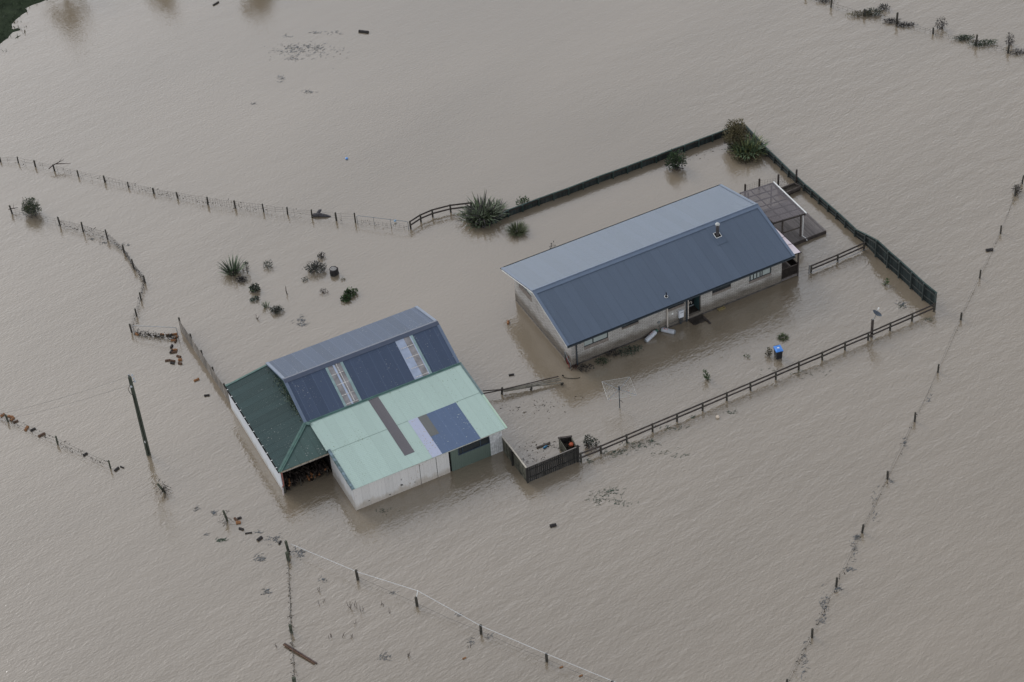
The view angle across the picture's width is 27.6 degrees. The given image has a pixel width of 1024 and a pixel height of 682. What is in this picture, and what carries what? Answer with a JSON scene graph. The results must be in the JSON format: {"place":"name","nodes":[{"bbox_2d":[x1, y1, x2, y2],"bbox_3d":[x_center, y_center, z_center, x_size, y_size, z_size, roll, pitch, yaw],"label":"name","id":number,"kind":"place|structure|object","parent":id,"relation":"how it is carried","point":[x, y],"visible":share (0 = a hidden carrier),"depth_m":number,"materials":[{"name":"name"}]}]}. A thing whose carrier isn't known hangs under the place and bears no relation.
{"place":"outdoors","nodes":[
{"label":"outdoors","id":0,"kind":"place"},
{"bbox_2d":[0,0,46,51],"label":"grass bank","id":1,"kind":"structure","parent":0,"point":[5,22],"depth_m":199.06,"materials":[{"name":"green plant"}]},
{"bbox_2d":[0,0,1023,681],"bbox_3d":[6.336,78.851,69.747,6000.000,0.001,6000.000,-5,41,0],"label":"water","id":2,"kind":"structure","parent":0,"point":[726,546],"depth_m":159.07,"materials":[{"name":"brown liquid"}]},
{"bbox_2d":[21,197,41,216],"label":"lone bush","id":3,"kind":"object","parent":2,"relation":"in","point":[29,209],"visible":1,"depth_m":174.57,"materials":[{"name":"green plant"}]},
{"bbox_2d":[0,413,110,468],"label":"wire fence","id":4,"kind":"object","parent":2,"relation":"on","point":[55,437],"visible":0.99,"depth_m":153.67,"materials":[{"name":"brown wood"}]},
{"bbox_2d":[9,205,145,332],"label":"wire fence","id":5,"kind":"object","parent":2,"relation":"on","point":[134,267],"visible":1,"depth_m":170.89,"materials":[{"name":"brown wood"}]},
{"bbox_2d":[128,374,150,455],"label":"power pole","id":6,"kind":"object","parent":2,"relation":"in","point":[142,430],"visible":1,"depth_m":149.76,"materials":[{"name":"brown wood"}]},
{"bbox_2d":[133,325,178,339],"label":"steel gate","id":7,"kind":"structure","parent":2,"relation":"on","point":[150,334],"depth_m":162.10,"materials":[{"name":"metal"}]},
{"bbox_2d":[154,479,172,498],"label":"shrub","id":8,"kind":"object","parent":2,"relation":"on","point":[162,489],"visible":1,"depth_m":149.07,"materials":[{"name":"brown plant"}]},
{"bbox_2d":[0,157,355,222],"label":"wire fence","id":9,"kind":"object","parent":2,"relation":"in","point":[206,200],"visible":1,"depth_m":174.70,"materials":[{"name":"brown wood"}]},
{"bbox_2d":[178,317,229,402],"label":"paling fence","id":10,"kind":"object","parent":2,"relation":"on","point":[199,353],"visible":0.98,"depth_m":158.93,"materials":[{"name":"grey wood"}]},
{"bbox_2d":[218,510,231,525],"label":"fence post","id":11,"kind":"object","parent":2,"relation":"on","point":[225,515],"visible":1,"depth_m":146.60,"materials":[{"name":"brown wood"}]},
{"bbox_2d":[217,255,245,275],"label":"flax plant","id":12,"kind":"object","parent":2,"relation":"on","point":[235,265],"visible":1,"depth_m":167.62,"materials":[{"name":"green plant"}]},
{"bbox_2d":[235,275,247,281],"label":"drowned shrub","id":13,"kind":"object","parent":2,"relation":"on","point":[241,278],"visible":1,"depth_m":166.72,"materials":[{"name":"green plant"}]},
{"bbox_2d":[243,260,248,271],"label":"tree","id":14,"kind":"object","parent":2,"relation":"on","point":[246,263],"visible":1,"depth_m":167.13,"materials":[{"name":"green plant"}]},
{"bbox_2d":[249,283,259,291],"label":"round shrub","id":15,"kind":"object","parent":2,"relation":"on","point":[256,288],"visible":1,"depth_m":165.62,"materials":[{"name":"green plant"}]},
{"bbox_2d":[263,259,272,268],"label":"spiky plant","id":16,"kind":"object","parent":2,"relation":"on","point":[266,263],"visible":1,"depth_m":167.83,"materials":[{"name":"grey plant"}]},
{"bbox_2d":[269,304,284,313],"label":"round bush","id":17,"kind":"object","parent":2,"relation":"on","point":[276,310],"visible":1,"depth_m":163.57,"materials":[{"name":"green plant"}]},
{"bbox_2d":[284,540,297,681],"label":"wire fence","id":18,"kind":"object","parent":2,"relation":"on","point":[287,553],"visible":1,"depth_m":140.29,"materials":[{"name":"brown wood"}]},
{"bbox_2d":[283,643,316,663],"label":"wooden plank","id":19,"kind":"object","parent":2,"relation":"on","point":[300,654],"visible":1,"depth_m":137.25,"materials":[{"name":"brown wood"}]},
{"bbox_2d":[283,458,328,489],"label":"firewood heap","id":20,"kind":"object","parent":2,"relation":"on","point":[308,472],"visible":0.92,"depth_m":149.17,"materials":[{"name":"brown wood"}]},
{"bbox_2d":[302,260,326,274],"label":"grey bush","id":21,"kind":"object","parent":2,"relation":"on","point":[315,267],"visible":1,"depth_m":166.93,"materials":[{"name":"green plant"}]},
{"bbox_2d":[313,209,330,216],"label":"driftwood stump","id":22,"kind":"object","parent":2,"relation":"on","point":[321,214],"visible":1,"depth_m":172.41,"materials":[{"name":"wood"}]},
{"bbox_2d":[329,266,338,276],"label":"tree stump","id":23,"kind":"object","parent":2,"relation":"in","point":[334,271],"visible":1,"depth_m":166.49,"materials":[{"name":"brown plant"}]},
{"bbox_2d":[340,294,351,302],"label":"green plant","id":24,"kind":"object","parent":2,"relation":"on","point":[343,299],"visible":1,"depth_m":164.12,"materials":[{"name":"green plant"}]},
{"bbox_2d":[343,286,357,296],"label":"green plant","id":25,"kind":"object","parent":2,"relation":"on","point":[348,291],"visible":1,"depth_m":164.57,"materials":[{"name":"green plant"}]},
{"bbox_2d":[358,30,368,33],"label":"firewood log","id":26,"kind":"object","parent":2,"relation":"on","point":[363,31],"visible":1,"depth_m":192.94,"materials":[{"name":"wood"}]},
{"bbox_2d":[225,306,507,509],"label":"farm shed","id":27,"kind":"structure","parent":2,"relation":"on","point":[380,410],"depth_m":150.69,"materials":[{"name":"metal"}]},
{"bbox_2d":[356,215,408,229],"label":"steel gate","id":28,"kind":"structure","parent":2,"relation":"in","point":[382,222],"depth_m":170.75,"materials":[{"name":"metal"}]},
{"bbox_2d":[409,202,471,228],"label":"rail fence","id":29,"kind":"object","parent":2,"relation":"on","point":[432,212],"visible":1,"depth_m":171.32,"materials":[{"name":"brown wood"}]},
{"bbox_2d":[291,544,614,681],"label":"tape fence","id":30,"kind":"object","parent":2,"relation":"in","point":[417,605],"visible":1,"depth_m":138.16,"materials":[{"name":"white plastic"}]},
{"bbox_2d":[456,189,509,229],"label":"flax bush","id":31,"kind":"object","parent":2,"relation":"on","point":[480,213],"visible":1,"depth_m":170.71,"materials":[{"name":"green plant"}]},
{"bbox_2d":[89,31,931,676],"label":"drowned weed patches","id":32,"kind":"object","parent":2,"relation":"in","point":[459,613],"visible":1,"depth_m":144.32,"materials":[{"name":"plant"}]},
{"bbox_2d":[502,436,526,481],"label":"paling fence","id":33,"kind":"object","parent":2,"relation":"on","point":[514,458],"visible":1,"depth_m":148.68,"materials":[{"name":"grey wood"}]},
{"bbox_2d":[504,219,528,237],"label":"tussock","id":34,"kind":"object","parent":2,"relation":"on","point":[519,227],"visible":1,"depth_m":169.39,"materials":[{"name":"green plant"}]},
{"bbox_2d":[515,195,528,206],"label":"leafy plant","id":35,"kind":"object","parent":2,"relation":"on","point":[521,201],"visible":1,"depth_m":171.58,"materials":[{"name":"green plant"}]},
{"bbox_2d":[483,376,563,393],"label":"collapsed rail fence","id":36,"kind":"object","parent":2,"relation":"in","point":[518,387],"visible":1,"depth_m":155.05,"materials":[{"name":"brown wood"}]},
{"bbox_2d":[525,445,579,483],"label":"paling fence","id":37,"kind":"object","parent":2,"relation":"on","point":[553,463],"visible":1,"depth_m":148.10,"materials":[{"name":"grey wood"}]},
{"bbox_2d":[564,351,570,368],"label":"tubular frame","id":38,"kind":"object","parent":2,"relation":"on","point":[565,356],"visible":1,"depth_m":156.84,"materials":[{"name":"metal"}]},
{"bbox_2d":[558,435,579,451],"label":"compost box","id":39,"kind":"object","parent":2,"relation":"on","point":[564,441],"visible":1,"depth_m":149.74,"materials":[{"name":"wood"}]},
{"bbox_2d":[577,363,593,371],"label":"drowned weed","id":40,"kind":"object","parent":2,"relation":"on","point":[581,366],"visible":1,"depth_m":156.58,"materials":[{"name":"green plant"}]},
{"bbox_2d":[583,434,592,448],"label":"sapling","id":41,"kind":"object","parent":2,"relation":"on","point":[587,436],"visible":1,"depth_m":149.90,"materials":[{"name":"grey plant"}]},
{"bbox_2d":[594,357,610,365],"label":"drowned weed","id":42,"kind":"object","parent":2,"relation":"on","point":[604,358],"visible":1,"depth_m":157.01,"materials":[{"name":"green plant"}]},
{"bbox_2d":[604,349,619,357],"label":"drowned weed","id":43,"kind":"object","parent":2,"relation":"on","point":[616,354],"visible":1,"depth_m":157.53,"materials":[{"name":"green plant"}]},
{"bbox_2d":[483,124,741,227],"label":"paling fence","id":44,"kind":"object","parent":2,"relation":"on","point":[568,191],"visible":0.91,"depth_m":173.71,"materials":[{"name":"grey wood"}]},
{"bbox_2d":[602,377,636,407],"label":"rotary clothesline","id":45,"kind":"object","parent":2,"relation":"on","point":[619,387],"visible":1,"depth_m":151.96,"materials":[{"name":"metal"}]},
{"bbox_2d":[616,347,634,356],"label":"drowned weed","id":46,"kind":"object","parent":2,"relation":"on","point":[620,351],"visible":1,"depth_m":157.57,"materials":[{"name":"green plant"}]},
{"bbox_2d":[621,344,643,353],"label":"drowned weed","id":47,"kind":"object","parent":2,"relation":"on","point":[634,348],"visible":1,"depth_m":157.81,"materials":[{"name":"green plant"}]},
{"bbox_2d":[500,184,801,365],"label":"brick house","id":48,"kind":"structure","parent":2,"relation":"on","point":[585,298],"depth_m":159.54,"materials":[{"name":"metal"}]},
{"bbox_2d":[519,284,531,301],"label":"window","id":49,"kind":"structure","parent":48,"relation":"in","point":[524,290],"depth_m":160.29,"materials":[{"name":"glass"}]},
{"bbox_2d":[584,333,608,349],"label":"window","id":50,"kind":"structure","parent":48,"relation":"in","point":[603,338],"depth_m":156.56,"materials":[{"name":"glass"}]},
{"bbox_2d":[622,321,638,329],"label":"window","id":51,"kind":"structure","parent":48,"relation":"in","point":[636,322],"depth_m":157.29,"materials":[{"name":"grey glass"}]},
{"bbox_2d":[668,302,684,311],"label":"window","id":52,"kind":"structure","parent":48,"relation":"in","point":[682,304],"depth_m":158.56,"materials":[{"name":"grey glass"}]},
{"bbox_2d":[712,284,730,295],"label":"window","id":53,"kind":"structure","parent":48,"relation":"in","point":[724,288],"depth_m":159.92,"materials":[{"name":"grey glass"}]},
{"bbox_2d":[749,268,770,283],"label":"window","id":54,"kind":"structure","parent":48,"relation":"in","point":[765,273],"depth_m":161.09,"materials":[{"name":"white glass"}]},
{"bbox_2d":[644,329,657,342],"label":"gas bottle","id":55,"kind":"object","parent":2,"relation":"on","point":[651,335],"visible":1,"depth_m":158.41,"materials":[{"name":"silver metal"}]},
{"bbox_2d":[660,327,675,333],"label":"gas bottle","id":56,"kind":"object","parent":2,"relation":"on","point":[667,330],"visible":1,"depth_m":158.90,"materials":[{"name":"silver metal"}]},
{"bbox_2d":[664,148,687,170],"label":"broadleaf shrub","id":57,"kind":"object","parent":2,"relation":"on","point":[674,159],"visible":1,"depth_m":173.85,"materials":[{"name":"green plant"}]},
{"bbox_2d":[689,314,705,324],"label":"entry steps","id":58,"kind":"structure","parent":2,"relation":"on","point":[698,319],"depth_m":159.88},
{"bbox_2d":[703,369,710,380],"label":"leaning shrub","id":59,"kind":"object","parent":2,"relation":"on","point":[706,375],"visible":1,"depth_m":154.56,"materials":[{"name":"green plant"}]},
{"bbox_2d":[721,119,750,150],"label":"feathery shrub","id":60,"kind":"object","parent":2,"relation":"on","point":[736,130],"visible":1,"depth_m":175.14,"materials":[{"name":"green plant"}]},
{"bbox_2d":[731,151,762,163],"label":"shrub","id":61,"kind":"object","parent":2,"relation":"on","point":[740,158],"visible":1,"depth_m":174.59,"materials":[{"name":"green plant"}]},
{"bbox_2d":[727,130,771,158],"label":"flax bush","id":62,"kind":"object","parent":2,"relation":"on","point":[749,146],"visible":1,"depth_m":175.10,"materials":[{"name":"green plant"}]},
{"bbox_2d":[579,303,935,461],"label":"rail fence","id":63,"kind":"object","parent":2,"relation":"on","point":[750,385],"visible":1,"depth_m":153.54,"materials":[{"name":"brown wood"}]},
{"bbox_2d":[744,169,797,190],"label":"netting fence","id":64,"kind":"object","parent":2,"relation":"in","point":[778,183],"visible":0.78,"depth_m":171.28,"materials":[{"name":"metal"}]},
{"bbox_2d":[773,345,782,358],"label":"wheelie bin","id":65,"kind":"object","parent":2,"relation":"in","point":[778,351],"visible":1,"depth_m":155.79,"materials":[{"name":"blue plastic"}]},
{"bbox_2d":[777,332,788,341],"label":"tussock","id":66,"kind":"object","parent":2,"relation":"on","point":[782,336],"visible":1,"depth_m":157.85,"materials":[{"name":"green plant"}]},
{"bbox_2d":[768,206,825,245],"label":"wooden deck","id":67,"kind":"structure","parent":2,"relation":"on","point":[812,228],"depth_m":167.02,"materials":[{"name":"grey wood"}]},
{"bbox_2d":[740,182,806,239],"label":"patio cover","id":68,"kind":"object","parent":67,"relation":"on","point":[776,202],"visible":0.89,"depth_m":166.07,"materials":[{"name":"white paint"}]},
{"bbox_2d":[799,242,867,273],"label":"rail fence","id":69,"kind":"object","parent":2,"relation":"on","point":[810,269],"visible":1,"depth_m":163.84,"materials":[{"name":"brown wood"}]},
{"bbox_2d":[746,125,937,308],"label":"paling fence","id":70,"kind":"object","parent":2,"relation":"on","point":[909,277],"visible":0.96,"depth_m":163.65,"materials":[{"name":"grey wood"}]},
{"bbox_2d":[845,10,879,16],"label":"bush","id":71,"kind":"object","parent":2,"relation":"on","point":[855,12],"visible":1,"depth_m":190.04,"materials":[{"name":"green plant"}]},
{"bbox_2d":[865,7,882,15],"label":"bush","id":72,"kind":"object","parent":2,"relation":"on","point":[876,9],"visible":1,"depth_m":189.92,"materials":[{"name":"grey plant"}]},
{"bbox_2d":[870,308,881,337],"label":"satellite dish","id":73,"kind":"object","parent":2,"relation":"on","point":[876,312],"visible":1,"depth_m":156.26,"materials":[{"name":"grey paint"}]},
{"bbox_2d":[878,3,889,10],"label":"bush","id":74,"kind":"object","parent":2,"relation":"on","point":[882,6],"visible":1,"depth_m":190.47,"materials":[{"name":"green plant"}]},
{"bbox_2d":[882,18,901,23],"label":"bush","id":75,"kind":"object","parent":2,"relation":"on","point":[891,20],"visible":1,"depth_m":188.91,"materials":[{"name":"green plant"}]},
{"bbox_2d":[786,175,1023,681],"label":"wire fence","id":76,"kind":"object","parent":2,"relation":"on","point":[887,474],"visible":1,"depth_m":148.19,"materials":[{"name":"brown wood"}]},
{"bbox_2d":[895,21,918,26],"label":"bush","id":77,"kind":"object","parent":2,"relation":"on","point":[906,23],"visible":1,"depth_m":188.36,"materials":[{"name":"green plant"}]},
{"bbox_2d":[816,0,1023,54],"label":"wire fence","id":78,"kind":"object","parent":2,"relation":"on","point":[897,18],"visible":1,"depth_m":187.47,"materials":[{"name":"brown wood"}]},
{"bbox_2d":[934,16,947,28],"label":"bush","id":79,"kind":"object","parent":2,"relation":"on","point":[942,24],"visible":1,"depth_m":187.43,"materials":[{"name":"green plant"}]},
{"bbox_2d":[952,34,974,40],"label":"bush","id":80,"kind":"object","parent":2,"relation":"on","point":[965,37],"visible":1,"depth_m":186.17,"materials":[{"name":"green plant"}]},
{"bbox_2d":[967,39,995,45],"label":"bush","id":81,"kind":"object","parent":2,"relation":"on","point":[987,41],"visible":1,"depth_m":185.31,"materials":[{"name":"green plant"}]},
{"bbox_2d":[1006,32,1014,44],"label":"bush","id":82,"kind":"object","parent":2,"relation":"on","point":[1008,38],"visible":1,"depth_m":184.91,"materials":[{"name":"green plant"}]},
{"bbox_2d":[1008,48,1023,54],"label":"bush","id":83,"kind":"object","parent":2,"relation":"on","point":[1017,51],"visible":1,"depth_m":184.06,"materials":[{"name":"green plant"}]},
{"bbox_2d":[1011,183,1022,192],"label":"edge scrub","id":84,"kind":"object","parent":2,"relation":"on","point":[1018,189],"visible":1,"depth_m":169.03,"materials":[{"name":"green plant"}]},
{"bbox_2d":[216,303,931,541],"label":"drowned grass","id":85,"kind":"structure","parent":0,"point":[633,443],"depth_m":149.63,"materials":[{"name":"plant"}]},
{"bbox_2d":[781,183,800,194],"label":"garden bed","id":86,"kind":"object","parent":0,"point":[791,188],"visible":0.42,"depth_m":171.06,"materials":[{"name":"brown wood"}]}
]}

